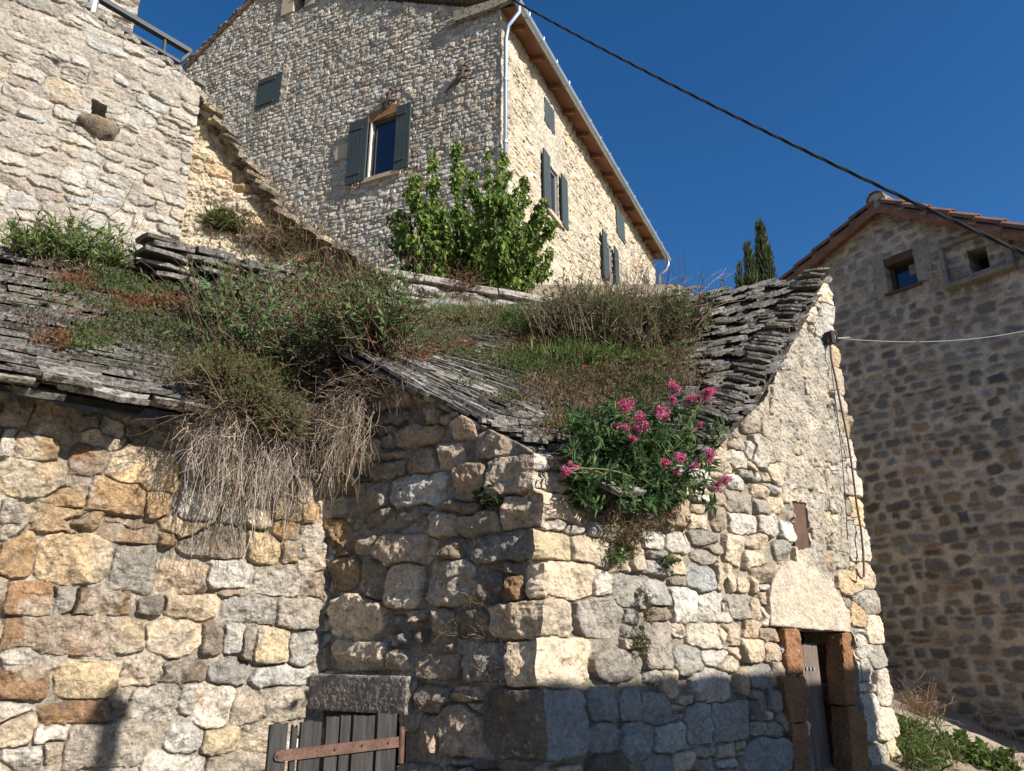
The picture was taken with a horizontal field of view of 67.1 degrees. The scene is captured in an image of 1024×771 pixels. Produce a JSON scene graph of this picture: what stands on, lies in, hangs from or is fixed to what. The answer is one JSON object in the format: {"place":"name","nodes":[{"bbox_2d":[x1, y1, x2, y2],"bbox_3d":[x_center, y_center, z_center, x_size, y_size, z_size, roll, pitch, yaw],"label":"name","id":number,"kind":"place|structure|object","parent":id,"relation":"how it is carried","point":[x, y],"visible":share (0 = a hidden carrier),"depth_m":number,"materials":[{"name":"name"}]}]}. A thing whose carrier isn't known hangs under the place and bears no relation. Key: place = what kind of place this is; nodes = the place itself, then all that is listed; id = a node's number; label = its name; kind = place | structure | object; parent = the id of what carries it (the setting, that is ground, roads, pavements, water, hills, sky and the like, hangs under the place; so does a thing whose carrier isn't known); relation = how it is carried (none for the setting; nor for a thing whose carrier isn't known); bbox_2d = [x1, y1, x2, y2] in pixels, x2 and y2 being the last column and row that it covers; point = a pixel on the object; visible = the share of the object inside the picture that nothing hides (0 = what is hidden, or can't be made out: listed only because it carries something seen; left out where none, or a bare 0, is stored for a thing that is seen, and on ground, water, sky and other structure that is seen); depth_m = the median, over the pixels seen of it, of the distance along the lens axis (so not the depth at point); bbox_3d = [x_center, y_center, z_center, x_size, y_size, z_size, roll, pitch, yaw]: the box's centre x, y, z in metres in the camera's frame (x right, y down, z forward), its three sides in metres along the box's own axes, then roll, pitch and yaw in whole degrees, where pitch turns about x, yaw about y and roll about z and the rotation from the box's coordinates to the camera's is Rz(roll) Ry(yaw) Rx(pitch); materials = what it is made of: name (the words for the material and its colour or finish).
{"place":"outdoors","nodes":[
{"label":"outdoors","id":0,"kind":"place"},
{"bbox_2d":[0,284,997,770],"bbox_3d":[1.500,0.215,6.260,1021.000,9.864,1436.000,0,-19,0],"label":"ground","id":1,"kind":"structure","parent":0,"point":[890,766],"depth_m":7.87,"materials":[{"name":"grey stone"}]},
{"bbox_2d":[0,0,205,414],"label":"terrace house","id":2,"kind":"structure","parent":1,"relation":"on","point":[84,89],"depth_m":6.53,"materials":[{"name":"stone"}]},
{"bbox_2d":[78,0,139,31],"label":"stone pillar","id":3,"kind":"structure","parent":2,"relation":"on","point":[132,6],"depth_m":7.78,"materials":[{"name":"stone"}]},
{"bbox_2d":[74,0,192,64],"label":"metal railing","id":4,"kind":"object","parent":2,"relation":"on","point":[146,26],"visible":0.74,"depth_m":7.16,"materials":[{"name":"grey metal"}]},
{"bbox_2d":[0,246,369,770],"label":"stone barn","id":5,"kind":"structure","parent":1,"relation":"on","point":[135,635],"depth_m":4.22,"materials":[{"name":"beige stone"}]},
{"bbox_2d":[0,154,168,281],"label":"valerian clump","id":6,"kind":"object","parent":5,"relation":"on","point":[73,242],"visible":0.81,"depth_m":5.72,"materials":[{"name":"green plant"}]},
{"bbox_2d":[0,253,369,407],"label":"roof sedum","id":7,"kind":"object","parent":5,"relation":"on","point":[147,326],"visible":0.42,"depth_m":5.02,"materials":[{"name":"green plant"}]},
{"bbox_2d":[133,232,326,311],"bbox_3d":[-2.311,-0.843,6.374,1.495,0.656,0.769,13,-22,-33],"label":"slab roof remnant","id":8,"kind":"object","parent":5,"relation":"on","point":[160,252],"visible":0.32,"depth_m":6.08,"materials":[{"name":"grey stone"}]},
{"bbox_2d":[175,229,293,340],"bbox_3d":[-2.333,-0.677,6.073,0.784,1.463,2.105,15,-24,-38],"label":"dark twiggy shrub","id":9,"kind":"object","parent":5,"relation":"on","point":[216,288],"visible":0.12,"depth_m":5.68,"materials":[{"name":"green plant"}]},
{"bbox_2d":[162,325,323,457],"bbox_3d":[-1.468,0.020,4.471,0.988,0.803,0.661,14,-23,-36],"label":"thyme cushion","id":10,"kind":"object","parent":5,"relation":"on","point":[221,372],"visible":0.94,"depth_m":4.41,"materials":[{"name":"green plant"}]},
{"bbox_2d":[158,384,331,561],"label":"hanging dry grass","id":11,"kind":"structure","parent":5,"relation":"hanging from","point":[250,453],"depth_m":4.41,"materials":[{"name":"beige plant"}]},
{"bbox_2d":[131,334,418,484],"bbox_3d":[-1.323,0.071,4.615,1.116,1.094,1.717,-16,-25,40],"label":"dry twig tangle","id":12,"kind":"object","parent":5,"relation":"on","point":[354,383],"visible":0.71,"depth_m":4.75,"materials":[{"name":"brown plant"}]},
{"bbox_2d":[136,221,471,410],"bbox_3d":[-1.530,-0.390,5.807,2.553,2.164,2.776,0,-19,0],"label":"overgrown bush","id":13,"kind":"object","parent":5,"relation":"on","point":[334,316],"visible":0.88,"depth_m":5.11,"materials":[{"name":"green plant"}]},
{"bbox_2d":[295,381,386,510],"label":"hanging dry grass","id":14,"kind":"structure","parent":5,"relation":"hanging from","point":[341,430],"depth_m":4.69,"materials":[{"name":"beige plant"}]},
{"bbox_2d":[180,90,389,302],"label":"ruined wall","id":15,"kind":"structure","parent":1,"relation":"on","point":[219,154],"depth_m":7.45,"materials":[{"name":"stone"}]},
{"bbox_2d":[177,174,288,232],"bbox_3d":[-2.760,-1.712,7.291,0.968,0.923,1.041,17,-25,-41],"label":"grass tuft","id":16,"kind":"object","parent":15,"relation":"on","point":[214,218],"visible":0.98,"depth_m":7.22,"materials":[{"name":"green plant"}]},
{"bbox_2d":[225,196,384,286],"bbox_3d":[-2.010,-1.337,7.580,1.895,0.880,0.881,12,-22,-33],"label":"dry grass tuft","id":17,"kind":"object","parent":15,"relation":"on","point":[277,244],"visible":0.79,"depth_m":7.47,"materials":[{"name":"brown plant"}]},
{"bbox_2d":[256,150,366,260],"bbox_3d":[-2.196,-1.766,7.875,1.536,1.166,0.707,7,-20,-21],"label":"dry grass tuft","id":18,"kind":"object","parent":15,"relation":"on","point":[286,205],"visible":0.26,"depth_m":7.82,"materials":[{"name":"brown plant"}]},
{"bbox_2d":[392,245,456,274],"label":"dry shrub","id":19,"kind":"object","parent":1,"relation":"on","point":[409,268],"visible":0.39,"depth_m":10.19,"materials":[{"name":"brown plant"}]},
{"bbox_2d":[182,0,670,283],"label":"house","id":20,"kind":"structure","parent":1,"relation":"on","point":[295,90],"depth_m":17.65,"materials":[{"name":"stone"}]},
{"bbox_2d":[360,115,400,184],"bbox_3d":[-2.785,-5.161,16.728,0.954,1.639,0.190,-9,-20,24],"label":"window","id":21,"kind":"structure","parent":20,"relation":"in","point":[382,132],"depth_m":16.81,"materials":[{"name":"blue glass"}]},
{"bbox_2d":[381,87,396,109],"bbox_3d":[-2.687,-6.321,16.983,0.380,0.525,0.158,-15,-24,37],"label":"lizard ornament","id":22,"kind":"object","parent":20,"relation":"attached to","point":[390,92],"visible":1,"depth_m":16.95,"materials":[{"name":"metal"}]},
{"bbox_2d":[444,63,472,92],"bbox_3d":[-1.114,-6.487,16.258,0.684,0.594,0.160,-9,-20,24],"label":"lizard ornament","id":23,"kind":"object","parent":20,"relation":"attached to","point":[461,74],"visible":1,"depth_m":16.20,"materials":[{"name":"metal"}]},
{"bbox_2d":[546,170,563,227],"bbox_3d":[0.929,-4.455,17.865,0.180,1.400,0.901,-9,-20,24],"label":"window","id":24,"kind":"structure","parent":20,"relation":"in","point":[552,212],"depth_m":18.04,"materials":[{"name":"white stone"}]},
{"bbox_2d":[604,245,610,283],"bbox_3d":[2.659,-3.332,21.365,0.180,1.461,0.862,-9,-20,24],"label":"window","id":25,"kind":"structure","parent":20,"relation":"in","point":[607,245],"depth_m":21.63,"materials":[{"name":"white glass"}]},
{"bbox_2d":[511,0,1023,255],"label":"overhead cable","id":26,"kind":"object","parent":20,"relation":"attached to","point":[957,222],"visible":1,"depth_m":8.92,"materials":[{"name":"black rubber"}]},
{"bbox_2d":[380,268,556,311],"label":"parapet wall","id":27,"kind":"structure","parent":1,"relation":"on","point":[438,285],"depth_m":9.45,"materials":[{"name":"grey stone"}]},
{"bbox_2d":[435,260,503,300],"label":"dry weed","id":28,"kind":"object","parent":27,"relation":"on","point":[465,284],"visible":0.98,"depth_m":9.46,"materials":[{"name":"brown plant"}]},
{"bbox_2d":[385,141,558,293],"bbox_3d":[-0.617,-2.413,10.919,2.508,3.044,1.677,0,-19,0],"label":"leafy tree","id":29,"kind":"object","parent":1,"relation":"on","point":[506,250],"visible":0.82,"depth_m":10.45,"materials":[{"name":"green plant"}]},
{"bbox_2d":[253,267,902,770],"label":"stone hut","id":30,"kind":"object","parent":1,"relation":"on","point":[765,631],"visible":0.81,"depth_m":4.73,"materials":[{"name":"stone"}]},
{"bbox_2d":[265,712,404,770],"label":"plank door","id":31,"kind":"structure","parent":30,"relation":"in","point":[336,747],"depth_m":4.02,"materials":[{"name":"wood"}]},
{"bbox_2d":[425,582,515,683],"bbox_3d":[-0.234,1.333,4.153,0.590,0.533,0.243,-12,-22,32],"label":"dry weed","id":32,"kind":"object","parent":30,"relation":"attached to","point":[470,601],"visible":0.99,"depth_m":4.13,"materials":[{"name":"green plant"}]},
{"bbox_2d":[470,480,500,509],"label":"ivy sprig","id":33,"kind":"object","parent":30,"relation":"attached to","point":[480,495],"visible":1,"depth_m":4.32,"materials":[{"name":"green plant"}]},
{"bbox_2d":[399,298,716,421],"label":"roof grass","id":34,"kind":"structure","parent":30,"relation":"on","point":[469,306],"depth_m":5.94,"materials":[{"name":"green plant"}]},
{"bbox_2d":[400,295,741,442],"bbox_3d":[-0.175,-0.251,6.209,3.693,2.215,2.392,-10,-21,26],"label":"roof sedum","id":35,"kind":"object","parent":30,"relation":"on","point":[611,380],"visible":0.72,"depth_m":5.70,"materials":[{"name":"green plant"}]},
{"bbox_2d":[509,245,677,352],"bbox_3d":[0.791,-0.618,6.581,1.446,1.134,1.680,-9,-21,26],"label":"roof scrub","id":36,"kind":"object","parent":30,"relation":"on","point":[574,313],"visible":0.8,"depth_m":6.18,"materials":[{"name":"brown plant"}]},
{"bbox_2d":[549,321,672,365],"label":"grass tuft","id":37,"kind":"object","parent":30,"relation":"on","point":[596,351],"visible":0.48,"depth_m":5.85,"materials":[{"name":"green plant"}]},
{"bbox_2d":[604,542,637,569],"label":"wall fern","id":38,"kind":"object","parent":30,"relation":"attached to","point":[619,555],"depth_m":4.43,"materials":[{"name":"green plant"}]},
{"bbox_2d":[591,496,682,555],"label":"dry grass tuft","id":39,"kind":"object","parent":30,"relation":"on","point":[630,533],"visible":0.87,"depth_m":4.51,"materials":[{"name":"green plant"}]},
{"bbox_2d":[631,585,656,624],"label":"wall weed","id":40,"kind":"object","parent":30,"relation":"attached to","point":[648,599],"depth_m":4.47,"materials":[{"name":"green plant"}]},
{"bbox_2d":[557,379,734,518],"bbox_3d":[0.799,0.368,4.632,1.768,0.921,0.533,14,-23,-36],"label":"red valerian","id":41,"kind":"object","parent":30,"relation":"attached to","point":[633,447],"visible":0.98,"depth_m":4.53,"materials":[{"name":"green plant"}]},
{"bbox_2d":[626,626,665,656],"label":"wall weed","id":42,"kind":"object","parent":30,"relation":"attached to","point":[640,638],"depth_m":4.36,"materials":[{"name":"green plant"}]},
{"bbox_2d":[656,551,681,574],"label":"wall fern","id":43,"kind":"object","parent":30,"relation":"attached to","point":[672,559],"depth_m":4.70,"materials":[{"name":"green plant"}]},
{"bbox_2d":[602,242,749,349],"bbox_3d":[1.284,-0.686,6.550,1.481,1.117,1.432,0,-19,0],"label":"roof scrub","id":44,"kind":"object","parent":30,"relation":"on","point":[685,313],"visible":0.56,"depth_m":6.37,"materials":[{"name":"green plant"}]},
{"bbox_2d":[623,243,729,298],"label":"bare twigs","id":45,"kind":"object","parent":30,"relation":"on","point":[636,272],"visible":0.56,"depth_m":7.84,"materials":[{"name":"brown plant"}]},
{"bbox_2d":[801,643,830,770],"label":"door","id":46,"kind":"structure","parent":30,"relation":"in","point":[818,738],"depth_m":5.66,"materials":[{"name":"grey wood"}]},
{"bbox_2d":[824,330,864,578],"bbox_3d":[2.814,0.517,6.533,0.317,2.193,0.070,15,-24,-38],"label":"wall cable","id":47,"kind":"object","parent":30,"relation":"attached to","point":[829,337],"depth_m":6.58,"materials":[{"name":"metal"}]},
{"bbox_2d":[840,331,1023,341],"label":"service wire","id":48,"kind":"object","parent":30,"relation":"attached to","point":[928,341],"visible":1,"depth_m":7.57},
{"bbox_2d":[778,190,1023,742],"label":"house","id":49,"kind":"structure","parent":1,"relation":"on","point":[936,435],"depth_m":9.81,"materials":[{"name":"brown stone"}]},
{"bbox_2d":[871,237,933,300],"bbox_3d":[5.473,-1.597,10.754,0.250,0.693,0.766,15,-23,-37],"label":"window","id":50,"kind":"structure","parent":49,"relation":"in","point":[902,267],"depth_m":10.80,"materials":[{"name":"grey stone"}]},
{"bbox_2d":[873,708,973,770],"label":"grass tuft","id":51,"kind":"object","parent":1,"relation":"on","point":[925,756],"visible":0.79,"depth_m":6.26,"materials":[{"name":"green plant"}]},
{"bbox_2d":[892,673,959,722],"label":"dry bush","id":52,"kind":"object","parent":1,"relation":"on","point":[925,710],"visible":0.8,"depth_m":8.21,"materials":[{"name":"brown plant"}]},
{"bbox_2d":[892,695,1023,770],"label":"slope grass","id":53,"kind":"structure","parent":1,"relation":"on","point":[987,729],"depth_m":7.96,"materials":[{"name":"green plant"}]},
{"bbox_2d":[932,728,985,763],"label":"leafy weed","id":54,"kind":"object","parent":1,"relation":"on","point":[971,748],"visible":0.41,"depth_m":6.79,"materials":[{"name":"green plant"}]},
{"bbox_2d":[133,0,1023,293],"label":"sky","id":55,"kind":"structure","parent":0,"point":[922,100],"materials":[{"name":"blue"}]},
{"bbox_2d":[733,260,743,288],"bbox_3d":[7.207,-2.659,24.099,0.488,2.870,0.524,9,-20,-24],"label":"cypress","id":56,"kind":"object","parent":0,"point":[738,278],"visible":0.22,"depth_m":24.35,"materials":[{"name":"green plant"}]},
{"bbox_2d":[740,238,758,285],"bbox_3d":[7.207,-2.918,23.146,0.628,3.371,0.622,0,-19,0],"label":"cypress","id":57,"kind":"object","parent":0,"point":[751,276],"visible":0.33,"depth_m":23.28,"materials":[{"name":"green plant"}]},
{"bbox_2d":[753,218,777,286],"bbox_3d":[8.024,-3.475,24.380,0.816,4.265,0.823,0,-19,0],"label":"cypress","id":58,"kind":"object","parent":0,"point":[764,261],"visible":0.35,"depth_m":24.48,"materials":[{"name":"green plant"}]},
{"bbox_2d":[889,688,1023,770],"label":"gravel path","id":59,"kind":"structure","parent":0,"point":[976,729],"depth_m":8.30,"materials":[{"name":"beige gravel"}]},
{"bbox_2d":[968,735,1023,770],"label":"leafy weed","id":60,"kind":"object","parent":59,"relation":"on","point":[1001,755],"visible":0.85,"depth_m":6.76,"materials":[{"name":"green plant"}]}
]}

